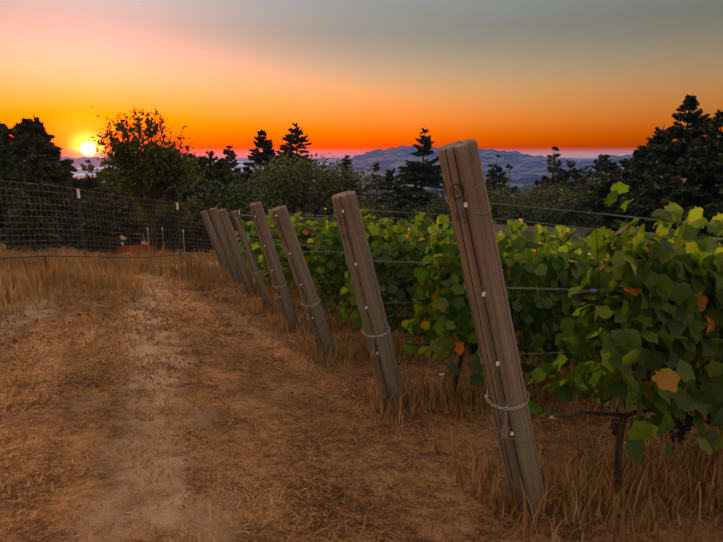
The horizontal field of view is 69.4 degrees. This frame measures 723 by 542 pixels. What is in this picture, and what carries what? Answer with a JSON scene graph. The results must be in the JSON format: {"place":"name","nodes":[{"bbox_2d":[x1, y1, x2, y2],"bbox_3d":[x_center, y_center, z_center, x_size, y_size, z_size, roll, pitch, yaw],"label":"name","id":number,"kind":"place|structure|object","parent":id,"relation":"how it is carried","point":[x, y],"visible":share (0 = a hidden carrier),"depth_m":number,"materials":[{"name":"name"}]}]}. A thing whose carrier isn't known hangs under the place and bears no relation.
{"place":"outdoors","nodes":[
{"label":"outdoors","id":0,"kind":"place"},
{"bbox_2d":[59,156,141,165],"bbox_3d":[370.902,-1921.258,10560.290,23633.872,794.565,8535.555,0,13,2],"label":"ridge","id":1,"kind":"structure","parent":0,"point":[82,161],"depth_m":10988.17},
{"bbox_2d":[60,152,632,157],"bbox_3d":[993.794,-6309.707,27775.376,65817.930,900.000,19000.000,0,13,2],"label":"horizon haze","id":2,"kind":"object","parent":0,"point":[353,154],"visible":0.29,"depth_m":35030.62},
{"bbox_2d":[0,158,722,541],"bbox_3d":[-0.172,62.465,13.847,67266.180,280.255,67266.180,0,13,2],"label":"ground","id":3,"kind":"structure","parent":0,"point":[110,484],"depth_m":3.62,"materials":[{"name":"brown soil"}]},
{"bbox_2d":[0,123,18,144],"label":"tree","id":4,"kind":"object","parent":3,"relation":"on","point":[2,141],"visible":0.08,"depth_m":42.52,"materials":[{"name":"green plant"}]},
{"bbox_2d":[0,170,28,242],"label":"spruce","id":5,"kind":"object","parent":3,"relation":"on","point":[3,202],"visible":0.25,"depth_m":21.33,"materials":[{"name":"green plant"}]},
{"bbox_2d":[0,182,30,223],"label":"fir","id":6,"kind":"object","parent":3,"relation":"on","point":[19,193],"visible":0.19,"depth_m":27.19,"materials":[{"name":"green plant"}]},
{"bbox_2d":[0,145,48,204],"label":"fir","id":7,"kind":"object","parent":3,"relation":"on","point":[7,159],"visible":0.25,"depth_m":29.20,"materials":[{"name":"green plant"}]},
{"bbox_2d":[0,161,63,250],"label":"tree","id":8,"kind":"object","parent":3,"relation":"on","point":[20,168],"visible":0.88,"depth_m":17.56,"materials":[{"name":"green plant"}]},
{"bbox_2d":[0,127,67,199],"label":"fir","id":9,"kind":"object","parent":3,"relation":"on","point":[22,149],"visible":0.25,"depth_m":34.08,"materials":[{"name":"green plant"}]},
{"bbox_2d":[5,153,79,235],"bbox_3d":[-17.763,-3.848,28.821,3.683,5.195,4.217,11,17,41],"label":"fir","id":10,"kind":"object","parent":3,"relation":"on","point":[35,175],"visible":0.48,"depth_m":28.25,"materials":[{"name":"green plant"}]},
{"bbox_2d":[8,117,89,216],"bbox_3d":[-24.473,-7.008,38.422,6.883,8.313,6.892,0,13,2],"label":"fir","id":11,"kind":"object","parent":3,"relation":"on","point":[57,170],"visible":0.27,"depth_m":38.29,"materials":[{"name":"green plant"}]},
{"bbox_2d":[21,115,77,182],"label":"tree","id":12,"kind":"object","parent":3,"relation":"on","point":[42,131],"visible":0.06,"depth_m":41.48,"materials":[{"name":"green plant"}]},
{"bbox_2d":[31,142,86,217],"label":"tree","id":13,"kind":"object","parent":3,"relation":"on","point":[58,148],"visible":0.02,"depth_m":43.95,"materials":[{"name":"green plant"}]},
{"bbox_2d":[49,181,84,246],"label":"spruce","id":14,"kind":"object","parent":3,"relation":"on","point":[68,224],"visible":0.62,"depth_m":20.86,"materials":[{"name":"green plant"}]},
{"bbox_2d":[63,176,94,237],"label":"spruce","id":15,"kind":"object","parent":3,"relation":"on","point":[75,183],"visible":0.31,"depth_m":25.36,"materials":[{"name":"green plant"}]},
{"bbox_2d":[64,159,103,220],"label":"fir","id":16,"kind":"object","parent":3,"relation":"on","point":[93,217],"visible":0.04,"depth_m":65.93,"materials":[{"name":"green plant"}]},
{"bbox_2d":[78,159,112,215],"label":"fir","id":17,"kind":"object","parent":3,"relation":"on","point":[84,167],"visible":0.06,"depth_m":78.54,"materials":[{"name":"green plant"}]},
{"bbox_2d":[68,166,123,252],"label":"tree","id":18,"kind":"object","parent":3,"relation":"on","point":[87,183],"visible":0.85,"depth_m":19.54,"materials":[{"name":"green plant"}]},
{"bbox_2d":[0,254,215,268],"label":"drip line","id":19,"kind":"object","parent":3,"relation":"on","point":[90,256],"visible":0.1,"depth_m":12.32,"materials":[{"name":"black plastic"}]},
{"bbox_2d":[89,161,135,221],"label":"fir","id":20,"kind":"object","parent":3,"relation":"on","point":[100,196],"visible":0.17,"depth_m":70.67,"materials":[{"name":"green plant"}]},
{"bbox_2d":[102,122,135,202],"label":"fir","id":21,"kind":"object","parent":3,"relation":"on","point":[116,129],"visible":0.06,"depth_m":90.60,"materials":[{"name":"green plant"}]},
{"bbox_2d":[114,198,142,245],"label":"spruce","id":22,"kind":"object","parent":3,"relation":"on","point":[125,230],"visible":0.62,"depth_m":23.70,"materials":[{"name":"green plant"}]},
{"bbox_2d":[0,242,265,315],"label":"tall dry grass","id":23,"kind":"structure","parent":3,"relation":"on","point":[193,270],"depth_m":12.17,"materials":[{"name":"brown plant"}]},
{"bbox_2d":[111,227,184,253],"bbox_3d":[-8.489,-1.238,21.443,1.446,1.668,3.544,6,14,24],"label":"netting and stakes","id":24,"kind":"object","parent":3,"relation":"on","point":[127,249],"visible":0.42,"depth_m":20.48,"materials":[{"name":"brown"}]},
{"bbox_2d":[115,174,182,232],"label":"tree","id":25,"kind":"object","parent":3,"relation":"on","point":[144,192],"visible":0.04,"depth_m":47.23,"materials":[{"name":"green plant"}]},
{"bbox_2d":[85,107,213,251],"bbox_3d":[-8.795,-3.514,21.532,4.531,6.242,4.753,-9,16,-36],"label":"tree","id":26,"kind":"object","parent":3,"relation":"on","point":[167,162],"visible":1,"depth_m":20.67,"materials":[{"name":"green plant"}]},
{"bbox_2d":[144,193,172,244],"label":"spruce","id":27,"kind":"object","parent":3,"relation":"on","point":[145,233],"visible":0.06,"depth_m":27.87,"materials":[{"name":"green plant"}]},
{"bbox_2d":[77,189,240,258],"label":"fence t-posts","id":28,"kind":"object","parent":3,"relation":"on","point":[80,212],"visible":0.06,"depth_m":15.34,"materials":[{"name":"grey metal"}]},
{"bbox_2d":[0,180,319,264],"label":"deer fence","id":29,"kind":"object","parent":3,"relation":"on","point":[92,225],"visible":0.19,"depth_m":16.00,"materials":[{"name":"grey metal"}]},
{"bbox_2d":[125,195,195,232],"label":"tree","id":30,"kind":"object","parent":3,"relation":"on","point":[142,216],"visible":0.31,"depth_m":23.03,"materials":[{"name":"green plant"}]},
{"bbox_2d":[139,177,193,204],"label":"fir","id":31,"kind":"object","parent":3,"relation":"on","point":[177,187],"depth_m":54.89,"materials":[{"name":"green plant"}]},
{"bbox_2d":[156,190,197,252],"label":"spruce","id":32,"kind":"object","parent":3,"relation":"on","point":[167,235],"visible":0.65,"depth_m":22.56,"materials":[{"name":"green plant"}]},
{"bbox_2d":[161,153,213,238],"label":"fir","id":33,"kind":"object","parent":3,"relation":"on","point":[185,193],"visible":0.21,"depth_m":42.55,"materials":[{"name":"green plant"}]},
{"bbox_2d":[178,155,206,205],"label":"fir","id":34,"kind":"object","parent":3,"relation":"on","point":[202,157],"visible":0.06,"depth_m":63.47,"materials":[{"name":"green plant"}]},
{"bbox_2d":[182,202,209,252],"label":"spruce","id":35,"kind":"object","parent":3,"relation":"on","point":[202,228],"visible":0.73,"depth_m":25.74,"materials":[{"name":"green plant"}]},
{"bbox_2d":[148,262,249,271],"bbox_3d":[-2.629,-0.475,26.616,1.200,4.178,23.000,4,13,16],"label":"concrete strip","id":36,"kind":"object","parent":3,"relation":"on","point":[185,265],"depth_m":16.55,"materials":[{"name":"grey concrete"}]},
{"bbox_2d":[186,151,225,201],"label":"fir","id":37,"kind":"object","parent":3,"relation":"on","point":[209,160],"visible":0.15,"depth_m":46.61,"materials":[{"name":"green plant"}]},
{"bbox_2d":[201,198,221,249],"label":"spruce","id":38,"kind":"object","parent":3,"relation":"on","point":[206,238],"visible":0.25,"depth_m":28.85,"materials":[{"name":"green plant"}]},
{"bbox_2d":[200,210,229,274],"bbox_3d":[-4.064,-0.644,14.776,0.208,2.200,0.207,-15,18,6],"label":"end post","id":39,"kind":"object","parent":3,"relation":"on","point":[211,233],"visible":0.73,"depth_m":14.62,"materials":[{"name":"brown wood"}]},
{"bbox_2d":[191,161,244,232],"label":"tree","id":40,"kind":"object","parent":3,"relation":"on","point":[219,172],"visible":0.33,"depth_m":41.67,"materials":[{"name":"green plant"}]},
{"bbox_2d":[209,207,241,282],"bbox_3d":[-3.353,-0.498,13.071,0.228,2.230,0.227,-13,18,6],"label":"end post","id":41,"kind":"object","parent":3,"relation":"on","point":[226,249],"visible":0.73,"depth_m":12.94,"materials":[{"name":"brown wood"}]},
{"bbox_2d":[222,145,236,169],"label":"fir","id":42,"kind":"object","parent":3,"relation":"on","point":[228,152],"visible":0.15,"depth_m":107.68,"materials":[{"name":"green plant"}]},
{"bbox_2d":[227,207,239,242],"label":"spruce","id":43,"kind":"object","parent":3,"relation":"on","point":[232,222],"visible":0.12,"depth_m":31.99,"materials":[{"name":"green plant"}]},
{"bbox_2d":[213,157,254,181],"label":"fir","id":44,"kind":"object","parent":3,"relation":"on","point":[233,164],"visible":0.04,"depth_m":54.98,"materials":[{"name":"green plant"}]},
{"bbox_2d":[217,208,256,293],"bbox_3d":[-2.675,-0.282,11.369,0.216,2.210,0.217,-14,18,6],"label":"end post","id":45,"kind":"object","parent":3,"relation":"on","point":[245,276],"visible":0.94,"depth_m":11.24,"materials":[{"name":"brown wood"}]},
{"bbox_2d":[184,168,295,241],"bbox_3d":[-9.664,-4.883,40.683,8.606,6.269,9.094,0,13,2],"label":"broadleaf","id":46,"kind":"object","parent":3,"relation":"on","point":[241,202],"visible":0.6,"depth_m":39.19,"materials":[{"name":"green plant"}]},
{"bbox_2d":[239,207,253,241],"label":"tree","id":47,"kind":"object","parent":3,"relation":"on","point":[245,216],"visible":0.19,"depth_m":36.13,"materials":[{"name":"green plant"}]},
{"bbox_2d":[235,166,265,186],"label":"fir","id":48,"kind":"object","parent":3,"relation":"on","point":[248,170],"visible":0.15,"depth_m":47.84,"materials":[{"name":"green plant"}]},
{"bbox_2d":[231,210,270,308],"bbox_3d":[-1.989,-0.063,9.670,0.146,2.200,0.147,-14,18,6],"label":"end post","id":49,"kind":"object","parent":3,"relation":"on","point":[261,288],"visible":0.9,"depth_m":9.56,"materials":[{"name":"brown wood"}]},
{"bbox_2d":[242,129,277,177],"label":"fir","id":50,"kind":"object","parent":3,"relation":"on","point":[266,146],"visible":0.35,"depth_m":74.02,"materials":[{"name":"green plant"}]},
{"bbox_2d":[222,160,307,215],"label":"tree","id":51,"kind":"object","parent":3,"relation":"on","point":[291,212],"visible":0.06,"depth_m":50.52,"materials":[{"name":"green plant"}]},
{"bbox_2d":[249,201,299,329],"bbox_3d":[-1.284,0.074,7.959,0.205,2.300,0.205,-12,18,5],"label":"end post","id":52,"kind":"object","parent":3,"relation":"on","point":[272,260],"visible":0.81,"depth_m":7.82,"materials":[{"name":"brown wood"}]},
{"bbox_2d":[267,143,303,222],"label":"fir","id":53,"kind":"object","parent":3,"relation":"on","point":[278,152],"visible":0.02,"depth_m":105.83,"materials":[{"name":"green plant"}]},
{"bbox_2d":[269,123,328,222],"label":"fir","id":54,"kind":"object","parent":3,"relation":"on","point":[292,138],"visible":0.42,"depth_m":70.65,"materials":[{"name":"green plant"}]},
{"bbox_2d":[271,205,338,358],"bbox_3d":[-0.626,0.292,6.245,0.208,2.220,0.208,-15,19,6],"label":"end post","id":55,"kind":"object","parent":3,"relation":"on","point":[307,290],"visible":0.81,"depth_m":6.10,"materials":[{"name":"brown wood"}]},
{"bbox_2d":[248,145,393,224],"bbox_3d":[-4.779,-6.355,46.573,12.188,9.548,12.207,-5,13,-21],"label":"broadleaf","id":56,"kind":"object","parent":3,"relation":"on","point":[328,188],"visible":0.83,"depth_m":44.61,"materials":[{"name":"green plant"}]},
{"bbox_2d":[343,154,353,182],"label":"fir","id":57,"kind":"object","parent":3,"relation":"on","point":[347,161],"visible":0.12,"depth_m":98.33,"materials":[{"name":"green plant"}]},
{"bbox_2d":[312,195,393,228],"bbox_3d":[-1.315,-5.738,60.361,10.213,6.782,9.812,0,13,2],"label":"bush","id":58,"kind":"object","parent":3,"relation":"on","point":[365,214],"visible":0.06,"depth_m":59.28,"materials":[{"name":"green plant"}]},
{"bbox_2d":[0,276,722,541],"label":"lawn tufts","id":59,"kind":"object","parent":3,"relation":"on","point":[115,381],"visible":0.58,"depth_m":4.46,"materials":[{"name":"brown plant"}]},
{"bbox_2d":[361,185,375,207],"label":"fir","id":60,"kind":"object","parent":3,"relation":"on","point":[368,203],"visible":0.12,"depth_m":116.79,"materials":[{"name":"green plant"}]},
{"bbox_2d":[332,191,406,407],"bbox_3d":[0.109,0.417,4.542,0.225,2.240,0.224,-12,17,5],"label":"end post","id":61,"kind":"object","parent":3,"relation":"on","point":[366,290],"visible":0.83,"depth_m":4.39,"materials":[{"name":"brown wood"}]},
{"bbox_2d":[368,162,390,207],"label":"fir","id":62,"kind":"object","parent":3,"relation":"on","point":[376,200],"visible":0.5,"depth_m":132.45,"materials":[{"name":"green plant"}]},
{"bbox_2d":[368,198,395,220],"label":"broadleaf","id":63,"kind":"object","parent":3,"relation":"on","point":[385,206],"visible":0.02,"depth_m":83.60,"materials":[{"name":"green plant"}]},
{"bbox_2d":[370,176,394,204],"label":"fir","id":64,"kind":"object","parent":3,"relation":"on","point":[380,183],"visible":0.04,"depth_m":168.23,"materials":[{"name":"green plant"}]},
{"bbox_2d":[380,168,395,207],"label":"fir","id":65,"kind":"object","parent":3,"relation":"on","point":[385,196],"visible":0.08,"depth_m":147.56,"materials":[{"name":"green plant"}]},
{"bbox_2d":[369,168,419,228],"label":"fir","id":66,"kind":"object","parent":3,"relation":"on","point":[398,188],"visible":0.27,"depth_m":73.58,"materials":[{"name":"green plant"}]},
{"bbox_2d":[388,127,444,234],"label":"fir","id":67,"kind":"object","parent":3,"relation":"on","point":[426,173],"visible":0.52,"depth_m":78.71,"materials":[{"name":"green plant"}]},
{"bbox_2d":[406,180,451,234],"bbox_3d":[10.059,-6.021,59.352,9.230,9.745,10.189,6,14,25],"label":"broadleaf","id":68,"kind":"object","parent":3,"relation":"on","point":[441,208],"visible":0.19,"depth_m":58.15,"materials":[{"name":"green plant"}]},
{"bbox_2d":[236,209,685,294],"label":"vine leaves","id":69,"kind":"object","parent":3,"relation":"on","point":[253,237],"depth_m":12.21,"materials":[{"name":"green plant"}]},
{"bbox_2d":[203,180,721,440],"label":"trellis wires","id":70,"kind":"object","parent":3,"relation":"on","point":[504,433],"visible":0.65,"depth_m":3.07,"materials":[{"name":"grey metal"}]},
{"bbox_2d":[217,267,722,541],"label":"weeds","id":71,"kind":"object","parent":3,"relation":"on","point":[467,395],"visible":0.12,"depth_m":3.56,"materials":[{"name":"brown plant"}]},
{"bbox_2d":[433,182,514,221],"bbox_3d":[14.067,-6.109,64.062,12.678,10.582,13.162,0,13,2],"label":"bush","id":72,"kind":"object","parent":3,"relation":"on","point":[489,198],"visible":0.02,"depth_m":61.93,"materials":[{"name":"green plant"}]},
{"bbox_2d":[485,169,496,193],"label":"conifer tree","id":73,"kind":"object","parent":3,"relation":"on","point":[493,180],"visible":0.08,"depth_m":106.98,"materials":[{"name":"green plant"}]},
{"bbox_2d":[437,139,547,514],"bbox_3d":[0.749,0.514,2.796,0.208,2.410,0.207,-14,18,6],"label":"end post","id":74,"kind":"object","parent":3,"relation":"on","point":[475,235],"visible":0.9,"depth_m":2.62,"materials":[{"name":"brown wood"}]},
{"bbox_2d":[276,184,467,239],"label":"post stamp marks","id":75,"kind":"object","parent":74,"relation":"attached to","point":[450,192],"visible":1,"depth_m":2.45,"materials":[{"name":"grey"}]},
{"bbox_2d":[269,229,721,495],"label":"grapevine trunks","id":76,"kind":"object","parent":3,"relation":"on","point":[624,417],"visible":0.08,"depth_m":3.27,"materials":[{"name":"brown plant"}]},
{"bbox_2d":[277,181,722,462],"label":"vine leaves","id":77,"kind":"object","parent":76,"relation":"attached to","point":[680,318],"visible":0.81,"depth_m":3.34,"materials":[{"name":"green plant"}]},
{"bbox_2d":[485,155,508,198],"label":"fir","id":78,"kind":"object","parent":3,"relation":"on","point":[502,179],"visible":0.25,"depth_m":110.04,"materials":[{"name":"green plant"}]},
{"bbox_2d":[496,164,518,202],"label":"fir","id":79,"kind":"object","parent":3,"relation":"on","point":[515,187],"visible":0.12,"depth_m":95.69,"materials":[{"name":"green plant"}]},
{"bbox_2d":[493,184,523,209],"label":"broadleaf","id":80,"kind":"object","parent":3,"relation":"on","point":[505,194],"visible":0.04,"depth_m":86.58,"materials":[{"name":"green plant"}]},
{"bbox_2d":[317,292,711,443],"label":"grape clusters","id":81,"kind":"object","parent":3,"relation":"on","point":[681,428],"visible":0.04,"depth_m":3.69,"materials":[{"name":"purple food"}]},
{"bbox_2d":[487,186,555,226],"bbox_3d":[17.012,-5.309,60.403,12.432,9.561,12.194,0,13,2],"label":"bush","id":82,"kind":"object","parent":3,"relation":"on","point":[520,212],"visible":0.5,"depth_m":58.30,"materials":[{"name":"green plant"}]},
{"bbox_2d":[507,182,558,205],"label":"bush","id":83,"kind":"object","parent":3,"relation":"on","point":[522,198],"visible":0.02,"depth_m":76.26,"materials":[{"name":"green plant"}]},
{"bbox_2d":[532,177,546,197],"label":"fir","id":84,"kind":"object","parent":3,"relation":"on","point":[536,183],"visible":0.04,"depth_m":93.50,"materials":[{"name":"green plant"}]},
{"bbox_2d":[512,175,575,226],"bbox_3d":[23.826,-6.233,66.362,11.715,12.100,11.994,0,13,2],"label":"broadleaf","id":85,"kind":"object","parent":3,"relation":"on","point":[542,191],"visible":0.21,"depth_m":64.39,"materials":[{"name":"green plant"}]},
{"bbox_2d":[493,224,605,248],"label":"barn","id":86,"kind":"structure","parent":3,"relation":"on","point":[577,232],"depth_m":44.78,"materials":[{"name":"grey"}]},
{"bbox_2d":[540,145,562,191],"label":"fir","id":87,"kind":"object","parent":3,"relation":"on","point":[552,170],"visible":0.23,"depth_m":100.53,"materials":[{"name":"green plant"}]},
{"bbox_2d":[438,373,679,471],"bbox_3d":[1.515,1.247,4.206,2.039,0.366,0.818,5,14,22],"label":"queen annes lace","id":88,"kind":"object","parent":3,"relation":"on","point":[440,374],"visible":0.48,"depth_m":4.01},
{"bbox_2d":[546,160,579,201],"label":"fir","id":89,"kind":"object","parent":3,"relation":"on","point":[566,174],"visible":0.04,"depth_m":86.36,"materials":[{"name":"green plant"}]},
{"bbox_2d":[528,171,608,226],"bbox_3d":[22.751,-4.927,53.803,9.996,10.690,11.763,-9,16,-37],"label":"broadleaf","id":90,"kind":"object","parent":3,"relation":"on","point":[560,216],"visible":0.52,"depth_m":52.88,"materials":[{"name":"green plant"}]},
{"bbox_2d":[565,166,598,199],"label":"fir","id":91,"kind":"object","parent":3,"relation":"on","point":[577,175],"visible":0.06,"depth_m":68.47,"materials":[{"name":"green plant"}]},
{"bbox_2d":[574,153,617,191],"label":"fir","id":92,"kind":"object","parent":3,"relation":"on","point":[601,163],"visible":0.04,"depth_m":75.53,"materials":[{"name":"green plant"}]},
{"bbox_2d":[562,167,633,228],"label":"fir","id":93,"kind":"object","parent":3,"relation":"on","point":[607,184],"visible":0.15,"depth_m":44.45,"materials":[{"name":"green plant"}]},
{"bbox_2d":[566,168,629,220],"bbox_3d":[26.472,-5.303,54.388,10.306,12.192,10.655,0,13,2],"label":"broadleaf","id":94,"kind":"object","parent":3,"relation":"on","point":[592,178],"visible":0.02,"depth_m":54.04,"materials":[{"name":"green plant"}]},
{"bbox_2d":[576,161,620,222],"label":"fir","id":95,"kind":"object","parent":3,"relation":"on","point":[609,167],"visible":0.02,"depth_m":56.62,"materials":[{"name":"green plant"}]},
{"bbox_2d":[581,155,637,214],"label":"fir","id":96,"kind":"object","parent":3,"relation":"on","point":[626,162],"visible":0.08,"depth_m":45.97,"materials":[{"name":"green plant"}]},
{"bbox_2d":[578,159,668,243],"bbox_3d":[20.240,-3.518,39.102,8.086,9.591,9.345,0,13,2],"label":"fir","id":97,"kind":"object","parent":3,"relation":"on","point":[606,221],"visible":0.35,"depth_m":38.29,"materials":[{"name":"green plant"}]},
{"bbox_2d":[601,124,681,210],"bbox_3d":[24.777,-5.194,42.884,8.968,13.309,7.960,0,13,2],"label":"fir","id":98,"kind":"object","parent":3,"relation":"on","point":[642,153],"visible":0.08,"depth_m":42.36,"materials":[{"name":"green plant"}]},
{"bbox_2d":[630,141,664,165],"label":"fir","id":99,"kind":"object","parent":3,"relation":"on","point":[656,164],"depth_m":47.42,"materials":[{"name":"green plant"}]},
{"bbox_2d":[611,165,702,246],"bbox_3d":[19.177,-2.455,33.521,7.743,8.519,7.596,0,13,2],"label":"fir","id":100,"kind":"object","parent":3,"relation":"on","point":[648,205],"visible":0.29,"depth_m":32.33,"materials":[{"name":"green plant"}]},
{"bbox_2d":[617,94,712,229],"bbox_3d":[24.012,-5.875,40.067,9.361,14.506,9.849,0,13,2],"label":"fir","id":101,"kind":"object","parent":3,"relation":"on","point":[670,152],"visible":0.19,"depth_m":38.29,"materials":[{"name":"green plant"}]},
{"bbox_2d":[616,146,720,246],"bbox_3d":[21.322,-3.044,33.748,8.757,9.892,7.847,0,13,2],"label":"fir","id":102,"kind":"object","parent":3,"relation":"on","point":[701,165],"visible":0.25,"depth_m":32.63,"materials":[{"name":"green plant"}]},
{"bbox_2d":[649,141,722,238],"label":"fir","id":103,"kind":"object","parent":3,"relation":"on","point":[702,197],"visible":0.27,"depth_m":31.91,"materials":[{"name":"green plant"}]},
{"bbox_2d":[667,165,722,246],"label":"fir","id":104,"kind":"object","parent":3,"relation":"on","point":[710,210],"visible":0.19,"depth_m":30.20,"materials":[{"name":"green plant"}]},
{"bbox_2d":[674,109,722,191],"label":"fir","id":105,"kind":"object","parent":3,"relation":"on","point":[714,133],"visible":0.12,"depth_m":35.21,"materials":[{"name":"green plant"}]},
{"bbox_2d":[713,155,722,182],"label":"tree","id":106,"kind":"object","parent":3,"relation":"on","point":[720,160],"visible":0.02,"depth_m":31.99,"materials":[{"name":"green plant"}]},
{"bbox_2d":[0,0,722,151],"label":"sky","id":107,"kind":"structure","parent":0,"point":[353,75],"materials":[{"name":"orange"}]},
{"bbox_2d":[325,145,578,175],"bbox_3d":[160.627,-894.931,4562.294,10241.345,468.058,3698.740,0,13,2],"label":"ridge","id":108,"kind":"structure","parent":0,"point":[391,158],"depth_m":5273.58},
{"bbox_2d":[358,186,559,199],"bbox_3d":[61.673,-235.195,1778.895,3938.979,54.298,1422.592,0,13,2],"label":"ridge","id":109,"kind":"structure","parent":0,"point":[523,189],"depth_m":2271.70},
{"bbox_2d":[355,173,595,189],"bbox_3d":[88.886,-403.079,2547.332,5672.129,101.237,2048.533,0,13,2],"label":"ridge","id":110,"kind":"structure","parent":0,"point":[521,180],"depth_m":3041.18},
{"bbox_2d":[507,154,633,176],"bbox_3d":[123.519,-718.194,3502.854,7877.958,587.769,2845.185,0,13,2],"label":"ridge","id":111,"kind":"structure","parent":0,"point":[581,164],"depth_m":4126.87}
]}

